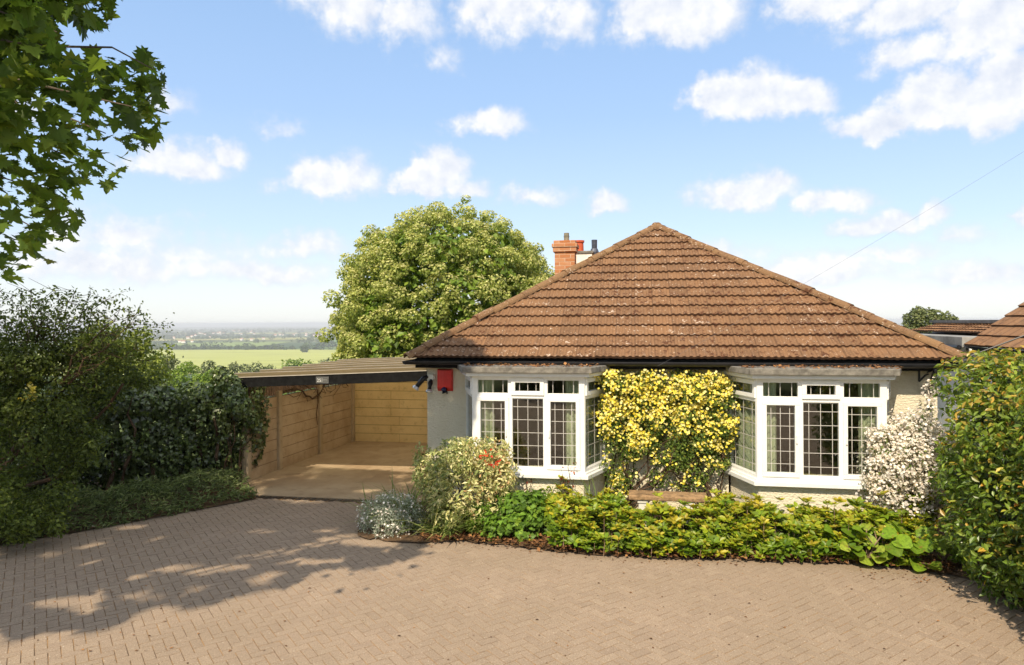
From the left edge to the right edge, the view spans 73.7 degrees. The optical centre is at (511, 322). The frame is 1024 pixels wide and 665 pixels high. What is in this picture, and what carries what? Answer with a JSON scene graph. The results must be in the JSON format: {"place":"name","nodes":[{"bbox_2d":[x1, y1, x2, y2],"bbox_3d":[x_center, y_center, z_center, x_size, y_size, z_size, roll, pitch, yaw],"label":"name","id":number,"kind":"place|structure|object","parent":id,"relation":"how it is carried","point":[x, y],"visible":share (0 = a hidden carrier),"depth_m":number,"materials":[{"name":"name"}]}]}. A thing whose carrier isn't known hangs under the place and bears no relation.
{"place":"outdoors","nodes":[
{"label":"outdoors","id":0,"kind":"place"},
{"bbox_2d":[0,461,255,543],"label":"planting bank","id":1,"kind":"structure","parent":0,"point":[211,504],"depth_m":11.19,"materials":[{"name":"soil"}]},
{"bbox_2d":[0,278,183,548],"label":"elder shrub","id":2,"kind":"object","parent":1,"relation":"on","point":[33,369],"visible":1,"depth_m":9.95,"materials":[{"name":"green plant"}]},
{"bbox_2d":[61,319,174,460],"bbox_3d":[-7.829,1.504,13.681,1.769,3.194,2.318,0,0,0],"label":"leafy shrub","id":3,"kind":"object","parent":1,"relation":"on","point":[143,355],"visible":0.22,"depth_m":13.75,"materials":[{"name":"green plant"}]},
{"bbox_2d":[0,463,257,545],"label":"bank planting","id":4,"kind":"object","parent":1,"relation":"on","point":[112,496],"visible":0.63,"depth_m":10.86,"materials":[{"name":"green plant"}]},
{"bbox_2d":[0,368,272,499],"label":"ivy hedge","id":5,"kind":"object","parent":1,"relation":"on","point":[176,455],"visible":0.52,"depth_m":12.28,"materials":[{"name":"green plant"}]},
{"bbox_2d":[199,366,263,483],"bbox_3d":[-5.254,1.946,12.567,1.260,2.285,0.965,0,0,0],"label":"ivy clump","id":6,"kind":"object","parent":1,"relation":"on","point":[242,407],"visible":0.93,"depth_m":12.46,"materials":[{"name":"green plant"}]},
{"bbox_2d":[15,342,285,346],"bbox_3d":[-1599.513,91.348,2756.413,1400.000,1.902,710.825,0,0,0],"label":"field","id":7,"kind":"structure","parent":0,"point":[233,344],"depth_m":2823.92,"materials":[{"name":"green plant"}]},
{"bbox_2d":[0,337,315,341],"bbox_3d":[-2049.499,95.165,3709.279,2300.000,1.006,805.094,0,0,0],"label":"field","id":8,"kind":"structure","parent":0,"point":[194,339],"depth_m":3653.51,"materials":[{"name":"green plant"}]},
{"bbox_2d":[3,332,324,335],"bbox_3d":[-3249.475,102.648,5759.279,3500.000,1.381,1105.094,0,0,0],"label":"field","id":9,"kind":"structure","parent":0,"point":[236,333],"depth_m":5734.44,"materials":[{"name":"green plant"}]},
{"bbox_2d":[4,349,338,375],"bbox_3d":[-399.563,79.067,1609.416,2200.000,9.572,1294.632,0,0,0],"label":"field","id":10,"kind":"structure","parent":0,"point":[225,358],"depth_m":1643.11,"materials":[{"name":"plant"}]},
{"bbox_2d":[300,345,308,351],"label":"tree","id":11,"kind":"object","parent":10,"relation":"on","point":[304,349],"visible":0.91,"depth_m":1895.72,"materials":[{"name":"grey plant"}]},
{"bbox_2d":[243,441,427,501],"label":"carport floor","id":12,"kind":"structure","parent":0,"point":[344,471],"depth_m":13.48,"materials":[{"name":"concrete"}]},
{"bbox_2d":[242,384,354,481],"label":"concrete panel wall","id":13,"kind":"structure","parent":12,"relation":"on","point":[296,433],"depth_m":14.87,"materials":[{"name":"concrete"}]},
{"bbox_2d":[248,384,328,397],"bbox_3d":[-4.573,1.288,15.127,0.053,0.414,4.364,0,0,13],"label":"slat fence","id":14,"kind":"object","parent":13,"relation":"on","point":[271,390],"visible":0.18,"depth_m":14.04,"materials":[{"name":"brown wood"}]},
{"bbox_2d":[253,384,347,424],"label":"bare vine","id":15,"kind":"object","parent":13,"relation":"attached to","point":[303,392],"visible":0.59,"depth_m":15.30,"materials":[{"name":"brown plant"}]},
{"bbox_2d":[255,496,381,503],"bbox_3d":[-3.218,3.061,11.602,4.300,0.094,0.155,0,0,10],"label":"drain channel","id":16,"kind":"object","parent":12,"relation":"in","point":[318,499],"visible":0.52,"depth_m":11.61,"materials":[{"name":"black plastic"}]},
{"bbox_2d":[355,381,426,442],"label":"block wall","id":17,"kind":"structure","parent":12,"relation":"on","point":[391,412],"depth_m":17.13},
{"bbox_2d":[234,357,426,386],"bbox_3d":[-2.812,0.988,14.925,4.033,0.457,4.955,0,0,10],"label":"carport roof","id":18,"kind":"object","parent":17,"relation":"on","point":[367,370],"visible":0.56,"depth_m":12.64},
{"bbox_2d":[316,377,328,383],"bbox_3d":[-3.481,1.064,12.530,0.250,0.124,0.018,0,0,10],"label":"house number sign","id":19,"kind":"object","parent":18,"relation":"attached to","point":[324,380],"visible":1,"depth_m":12.52,"materials":[{"name":"plastic"}]},
{"bbox_2d":[1,323,987,456],"bbox_3d":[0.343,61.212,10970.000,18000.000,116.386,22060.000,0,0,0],"label":"ground","id":20,"kind":"structure","parent":0,"point":[288,344],"depth_m":4985.28,"materials":[{"name":"green plant"}]},
{"bbox_2d":[0,0,171,288],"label":"maple tree","id":21,"kind":"object","parent":20,"relation":"on","point":[30,30],"visible":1,"depth_m":4.96,"materials":[{"name":"green plant"}]},
{"bbox_2d":[157,354,182,411],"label":"slope tree","id":22,"kind":"object","parent":20,"relation":"on","point":[171,362],"visible":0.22,"depth_m":119.57,"materials":[{"name":"green plant"}]},
{"bbox_2d":[6,333,339,347],"bbox_3d":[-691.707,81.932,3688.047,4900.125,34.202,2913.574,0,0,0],"label":"woodland","id":23,"kind":"object","parent":20,"relation":"on","point":[231,337],"visible":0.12,"depth_m":3283.36,"materials":[{"name":"green plant"}]},
{"bbox_2d":[30,344,339,349],"bbox_3d":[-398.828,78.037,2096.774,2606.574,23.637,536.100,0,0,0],"label":"field hedgerow","id":24,"kind":"object","parent":20,"relation":"on","point":[238,346],"visible":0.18,"depth_m":2168.53,"materials":[{"name":"green plant"}]},
{"bbox_2d":[167,361,206,388],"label":"slope tree","id":25,"kind":"object","parent":20,"relation":"on","point":[182,378],"visible":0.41,"depth_m":94.28,"materials":[{"name":"green plant"}]},
{"bbox_2d":[193,369,230,385],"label":"slope tree","id":26,"kind":"object","parent":20,"relation":"on","point":[208,378],"visible":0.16,"depth_m":79.36,"materials":[{"name":"green plant"}]},
{"bbox_2d":[197,360,230,377],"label":"slope tree","id":27,"kind":"object","parent":20,"relation":"on","point":[208,366],"visible":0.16,"depth_m":169.28,"materials":[{"name":"green plant"}]},
{"bbox_2d":[227,361,251,378],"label":"slope tree","id":28,"kind":"object","parent":20,"relation":"on","point":[233,367],"visible":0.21,"depth_m":239.58,"materials":[{"name":"green plant"}]},
{"bbox_2d":[250,361,275,397],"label":"slope tree","id":29,"kind":"object","parent":20,"relation":"on","point":[259,368],"visible":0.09,"depth_m":259.73,"materials":[{"name":"green plant"}]},
{"bbox_2d":[281,358,315,394],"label":"slope tree","id":30,"kind":"object","parent":20,"relation":"on","point":[298,362],"visible":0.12,"depth_m":327.35,"materials":[{"name":"green plant"}]},
{"bbox_2d":[315,195,554,360],"bbox_3d":[-2.235,-0.283,25.075,9.276,8.807,8.216,0,0,0],"label":"sycamore tree","id":31,"kind":"object","parent":20,"relation":"on","point":[381,316],"visible":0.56,"depth_m":22.67,"materials":[{"name":"green plant"}]},
{"bbox_2d":[52,324,902,335],"bbox_3d":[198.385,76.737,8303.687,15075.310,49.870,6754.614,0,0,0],"label":"woodland","id":32,"kind":"object","parent":20,"relation":"on","point":[243,331],"visible":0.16,"depth_m":7499.33,"materials":[{"name":"green plant"}]},
{"bbox_2d":[402,222,972,531],"bbox_3d":[3.131,0.492,14.821,8.339,5.181,10.395,0,0,10],"label":"bungalow","id":33,"kind":"object","parent":20,"relation":"on","point":[823,380],"visible":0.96,"depth_m":10.69,"materials":[{"name":"tile"}]},
{"bbox_2d":[412,374,435,392],"bbox_3d":[-1.454,1.012,11.214,0.367,0.308,0.187,0,0,10],"label":"security light","id":34,"kind":"object","parent":33,"relation":"attached to","point":[430,378],"visible":1,"depth_m":11.19,"materials":[{"name":"white plastic"}]},
{"bbox_2d":[437,369,452,393],"bbox_3d":[-1.107,0.972,11.176,0.263,0.409,0.139,0,0,10],"label":"alarm box","id":35,"kind":"object","parent":33,"relation":"attached to","point":[444,380],"visible":1,"depth_m":11.16,"materials":[{"name":"red plastic"}]},
{"bbox_2d":[456,362,616,517],"bbox_3d":[0.295,1.847,10.549,2.633,2.504,0.985,0,0,10],"label":"bay window","id":36,"kind":"structure","parent":33,"relation":"in","point":[583,446],"depth_m":10.24,"materials":[{"name":"white plastic"}]},
{"bbox_2d":[720,364,901,531],"bbox_3d":[4.361,1.829,9.824,2.633,2.493,0.985,0,0,10],"label":"bay window","id":37,"kind":"structure","parent":33,"relation":"in","point":[754,469],"depth_m":9.55,"materials":[{"name":"white plastic"}]},
{"bbox_2d":[662,153,1020,363],"bbox_3d":[5.134,-1.453,8.570,6.703,4.178,0.002,0,0,26],"label":"overhead wire","id":38,"kind":"object","parent":33,"relation":"attached to","point":[848,257],"visible":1,"depth_m":8.87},
{"bbox_2d":[918,335,1023,381],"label":"gutter","id":39,"kind":"object","parent":33,"relation":"attached to","point":[922,378],"visible":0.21,"depth_m":9.69,"materials":[{"name":"black plastic"}]},
{"bbox_2d":[901,305,958,332],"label":"olive green tree","id":40,"kind":"object","parent":20,"relation":"on","point":[917,317],"visible":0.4,"depth_m":41.48,"materials":[{"name":"green plant"}]},
{"bbox_2d":[911,302,1023,459],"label":"neighbour bungalow","id":41,"kind":"object","parent":20,"relation":"on","point":[975,335],"visible":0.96,"depth_m":14.43,"materials":[{"name":"tile"}]},
{"bbox_2d":[0,496,1023,664],"bbox_3d":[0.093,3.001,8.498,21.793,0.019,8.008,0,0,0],"label":"driveway","id":42,"kind":"structure","parent":0,"point":[557,588],"depth_m":7.26,"materials":[{"name":"beige brick"}]},
{"bbox_2d":[3,543,1019,663],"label":"fallen leaves","id":43,"kind":"object","parent":42,"relation":"on","point":[538,619],"visible":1,"depth_m":7.68,"materials":[{"name":"brown plant"}]},
{"bbox_2d":[0,0,1023,329],"label":"sky","id":44,"kind":"structure","parent":0,"point":[787,138],"materials":[{"name":"blue"}]},
{"bbox_2d":[358,501,1023,589],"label":"flower bed","id":45,"kind":"object","parent":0,"point":[958,571],"visible":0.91,"depth_m":9.02,"materials":[{"name":"soil"}]},
{"bbox_2d":[350,482,378,516],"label":"strap leaf plant","id":46,"kind":"object","parent":45,"relation":"on","point":[366,502],"visible":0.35,"depth_m":10.47,"materials":[{"name":"green plant"}]},
{"bbox_2d":[355,490,429,538],"bbox_3d":[-1.682,2.777,9.867,0.990,0.764,1.005,0,0,-45],"label":"cerastium","id":47,"kind":"object","parent":45,"relation":"on","point":[388,509],"visible":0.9,"depth_m":9.68,"materials":[{"name":"grey plant"}]},
{"bbox_2d":[342,472,446,531],"bbox_3d":[-1.553,2.595,10.043,1.800,0.766,1.657,0,0,6],"label":"strap leaf plant","id":48,"kind":"object","parent":45,"relation":"on","point":[415,505],"visible":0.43,"depth_m":10.01,"materials":[{"name":"green plant"}]},
{"bbox_2d":[398,502,498,539],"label":"strap leaf plant","id":49,"kind":"object","parent":45,"relation":"on","point":[435,531],"visible":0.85,"depth_m":9.46,"materials":[{"name":"green plant"}]},
{"bbox_2d":[410,435,520,532],"bbox_3d":[-0.688,2.355,9.884,1.626,1.444,1.268,0,0,0],"label":"variegated shrub","id":50,"kind":"object","parent":45,"relation":"on","point":[440,493],"visible":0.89,"depth_m":9.66,"materials":[{"name":"green plant"}]},
{"bbox_2d":[444,500,496,535],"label":"strap leaf plant","id":51,"kind":"object","parent":45,"relation":"on","point":[472,530],"visible":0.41,"depth_m":9.44,"materials":[{"name":"green plant"}]},
{"bbox_2d":[462,488,562,541],"bbox_3d":[0.055,2.720,9.678,1.558,0.718,1.152,0,0,0],"label":"geranium","id":52,"kind":"object","parent":45,"relation":"on","point":[522,504],"visible":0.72,"depth_m":9.39,"materials":[{"name":"green plant"}]},
{"bbox_2d":[514,492,552,534],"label":"strap leaf plant","id":53,"kind":"object","parent":45,"relation":"on","point":[541,529],"visible":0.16,"depth_m":9.54,"materials":[{"name":"green plant"}]},
{"bbox_2d":[541,480,572,516],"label":"plant","id":54,"kind":"object","parent":45,"relation":"on","point":[555,490],"visible":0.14,"depth_m":10.14,"materials":[{"name":"green plant"}]},
{"bbox_2d":[559,458,576,494],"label":"rose stem","id":55,"kind":"object","parent":45,"relation":"on","point":[567,481],"visible":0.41,"depth_m":10.01,"materials":[{"name":"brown plant"}]},
{"bbox_2d":[567,472,633,534],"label":"strap leaf plant","id":56,"kind":"object","parent":45,"relation":"on","point":[587,496],"visible":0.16,"depth_m":9.82,"materials":[{"name":"green plant"}]},
{"bbox_2d":[594,510,662,551],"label":"strap leaf plant","id":57,"kind":"object","parent":45,"relation":"on","point":[611,531],"visible":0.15,"depth_m":9.09,"materials":[{"name":"green plant"}]},
{"bbox_2d":[593,368,742,516],"bbox_3d":[2.353,1.831,10.347,2.220,2.276,0.729,0,0,7],"label":"climbing rose","id":58,"kind":"object","parent":45,"relation":"on","point":[691,394],"visible":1,"depth_m":10.29,"materials":[{"name":"yellow plant"}]},
{"bbox_2d":[629,490,708,525],"bbox_3d":[2.270,2.730,9.950,1.120,0.455,0.340,0,0,10],"label":"stone bench","id":59,"kind":"object","parent":45,"relation":"on","point":[642,497],"visible":0.62,"depth_m":9.86,"materials":[{"name":"beige stone"}]},
{"bbox_2d":[639,502,729,536],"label":"strap leaf plant","id":60,"kind":"object","parent":45,"relation":"on","point":[685,529],"visible":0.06,"depth_m":9.29,"materials":[{"name":"green plant"}]},
{"bbox_2d":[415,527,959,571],"bbox_3d":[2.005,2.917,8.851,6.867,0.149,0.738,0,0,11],"label":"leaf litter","id":61,"kind":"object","parent":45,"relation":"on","point":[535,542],"visible":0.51,"depth_m":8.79,"materials":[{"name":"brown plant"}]},
{"bbox_2d":[539,475,938,567],"bbox_3d":[2.896,2.562,9.258,5.424,0.809,1.872,0,0,7],"label":"ground cover","id":62,"kind":"object","parent":61,"relation":"on","point":[708,539],"depth_m":8.78,"materials":[{"name":"green plant"}]},
{"bbox_2d":[817,512,877,556],"bbox_3d":[4.212,2.697,8.541,0.666,0.512,0.625,0,0,-43],"label":"bergenia","id":63,"kind":"object","parent":45,"relation":"on","point":[857,547],"visible":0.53,"depth_m":8.45,"materials":[{"name":"green plant"}]},
{"bbox_2d":[840,523,896,558],"bbox_3d":[4.317,2.720,8.298,0.669,0.464,0.540,0,0,-24],"label":"bergenia","id":64,"kind":"object","parent":45,"relation":"on","point":[888,532],"visible":0.85,"depth_m":8.32,"materials":[{"name":"green plant"}]},
{"bbox_2d":[852,520,912,565],"bbox_3d":[4.571,2.729,8.405,0.793,0.446,0.678,0,0,10],"label":"bergenia","id":65,"kind":"object","parent":45,"relation":"on","point":[897,544],"visible":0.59,"depth_m":8.21,"materials":[{"name":"green plant"}]},
{"bbox_2d":[853,377,958,530],"bbox_3d":[5.479,1.886,9.249,1.576,2.254,1.229,0,0,0],"label":"flowering bush","id":66,"kind":"object","parent":45,"relation":"on","point":[901,477],"visible":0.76,"depth_m":9.04,"materials":[{"name":"white plant"}]},
{"bbox_2d":[888,521,950,571],"bbox_3d":[4.907,2.710,8.247,0.695,0.479,0.657,0,0,21],"label":"bergenia","id":67,"kind":"object","parent":45,"relation":"on","point":[922,545],"visible":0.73,"depth_m":8.17,"materials":[{"name":"green plant"}]},
{"bbox_2d":[942,544,966,563],"bbox_3d":[5.346,2.803,8.241,0.437,0.286,0.273,0,0,-19],"label":"bergenia","id":68,"kind":"object","parent":45,"relation":"on","point":[953,556],"visible":0.38,"depth_m":8.26,"materials":[{"name":"green plant"}]},
{"bbox_2d":[992,586,1023,607],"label":"hedge bed","id":69,"kind":"object","parent":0,"point":[1019,598],"depth_m":7.33,"materials":[{"name":"soil"}]},
{"bbox_2d":[921,345,1023,609],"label":"tall hedge","id":70,"kind":"object","parent":69,"relation":"on","point":[981,484],"visible":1,"depth_m":7.31,"materials":[{"name":"green plant"}]}
]}

